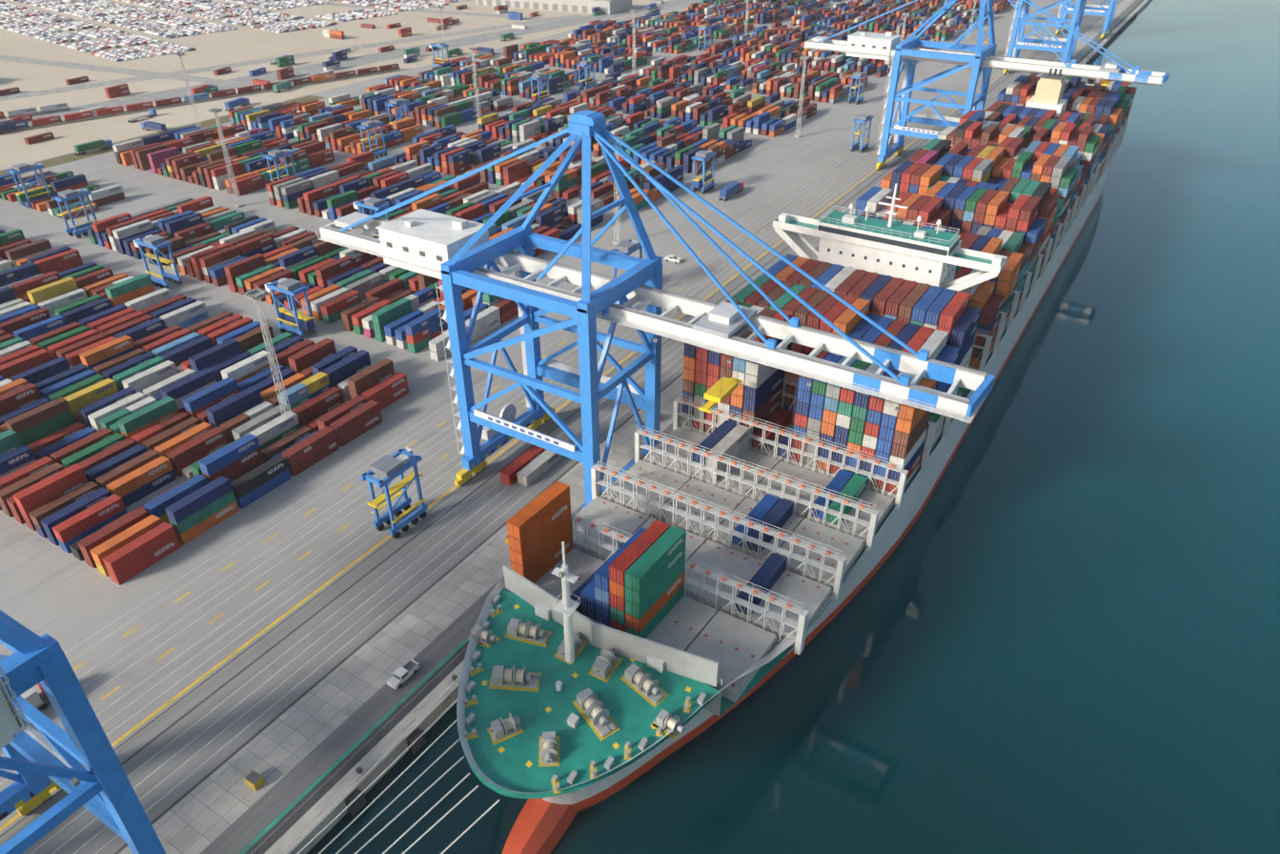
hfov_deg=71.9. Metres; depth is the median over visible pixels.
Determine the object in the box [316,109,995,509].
quay crane
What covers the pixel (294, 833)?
quay cope
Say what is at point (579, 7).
warehouses
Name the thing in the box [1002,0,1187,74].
quay crane
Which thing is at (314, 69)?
roads
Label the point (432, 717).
quay wall
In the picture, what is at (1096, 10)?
quay crane
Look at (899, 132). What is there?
quay crane
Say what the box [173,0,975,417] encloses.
light masts
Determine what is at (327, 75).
containers
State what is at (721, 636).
ship hatch covers
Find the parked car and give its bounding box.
[0,0,466,61]
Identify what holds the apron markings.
on the ground at (71, 580)
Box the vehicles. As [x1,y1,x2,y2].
[20,2,744,791]
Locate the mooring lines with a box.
[284,676,499,853]
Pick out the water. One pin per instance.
(787, 715)
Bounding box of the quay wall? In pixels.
[288,0,1150,853]
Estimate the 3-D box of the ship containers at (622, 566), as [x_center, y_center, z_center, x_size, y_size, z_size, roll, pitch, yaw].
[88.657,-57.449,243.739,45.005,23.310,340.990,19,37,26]
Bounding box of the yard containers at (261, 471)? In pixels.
[0,0,1017,585]
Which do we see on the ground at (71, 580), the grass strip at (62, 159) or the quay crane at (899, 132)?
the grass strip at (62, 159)
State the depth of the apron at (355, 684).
139.44 m
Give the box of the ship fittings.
[462,68,1128,793]
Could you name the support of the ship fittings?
on the ship decks
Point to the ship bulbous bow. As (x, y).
(544, 834)
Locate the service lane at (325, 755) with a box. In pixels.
[199,0,1140,853]
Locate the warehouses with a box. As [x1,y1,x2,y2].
[475,0,631,14]
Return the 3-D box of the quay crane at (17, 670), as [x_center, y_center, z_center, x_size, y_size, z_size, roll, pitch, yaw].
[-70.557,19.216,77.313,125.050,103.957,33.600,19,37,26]
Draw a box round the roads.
[0,0,700,126]
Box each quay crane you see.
[0,609,165,853]
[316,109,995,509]
[804,0,1169,170]
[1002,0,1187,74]
[1055,0,1117,39]
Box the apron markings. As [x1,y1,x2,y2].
[0,0,1144,853]
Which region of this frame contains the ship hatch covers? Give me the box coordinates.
[534,166,1103,702]
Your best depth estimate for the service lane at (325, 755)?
131.03 m
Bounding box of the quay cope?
[264,0,1147,853]
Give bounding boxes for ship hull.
[456,154,1114,812]
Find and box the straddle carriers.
[6,24,995,538]
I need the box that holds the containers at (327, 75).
[0,0,663,144]
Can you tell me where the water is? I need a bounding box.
[306,0,1279,853]
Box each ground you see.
[0,0,671,169]
[0,0,1101,838]
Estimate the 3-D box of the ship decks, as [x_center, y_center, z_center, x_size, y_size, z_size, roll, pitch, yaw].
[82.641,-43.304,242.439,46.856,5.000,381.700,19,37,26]
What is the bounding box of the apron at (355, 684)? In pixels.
[119,0,1135,853]
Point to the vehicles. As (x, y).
(37, 700)
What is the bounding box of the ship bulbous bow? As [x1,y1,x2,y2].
[501,797,577,853]
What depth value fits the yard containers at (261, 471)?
272.64 m
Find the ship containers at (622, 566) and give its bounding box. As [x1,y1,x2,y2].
[506,72,1137,638]
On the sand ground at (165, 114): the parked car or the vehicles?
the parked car
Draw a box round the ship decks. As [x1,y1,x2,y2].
[464,172,1101,798]
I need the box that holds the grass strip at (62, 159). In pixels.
[0,95,325,175]
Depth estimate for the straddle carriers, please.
269.54 m
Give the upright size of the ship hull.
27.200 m

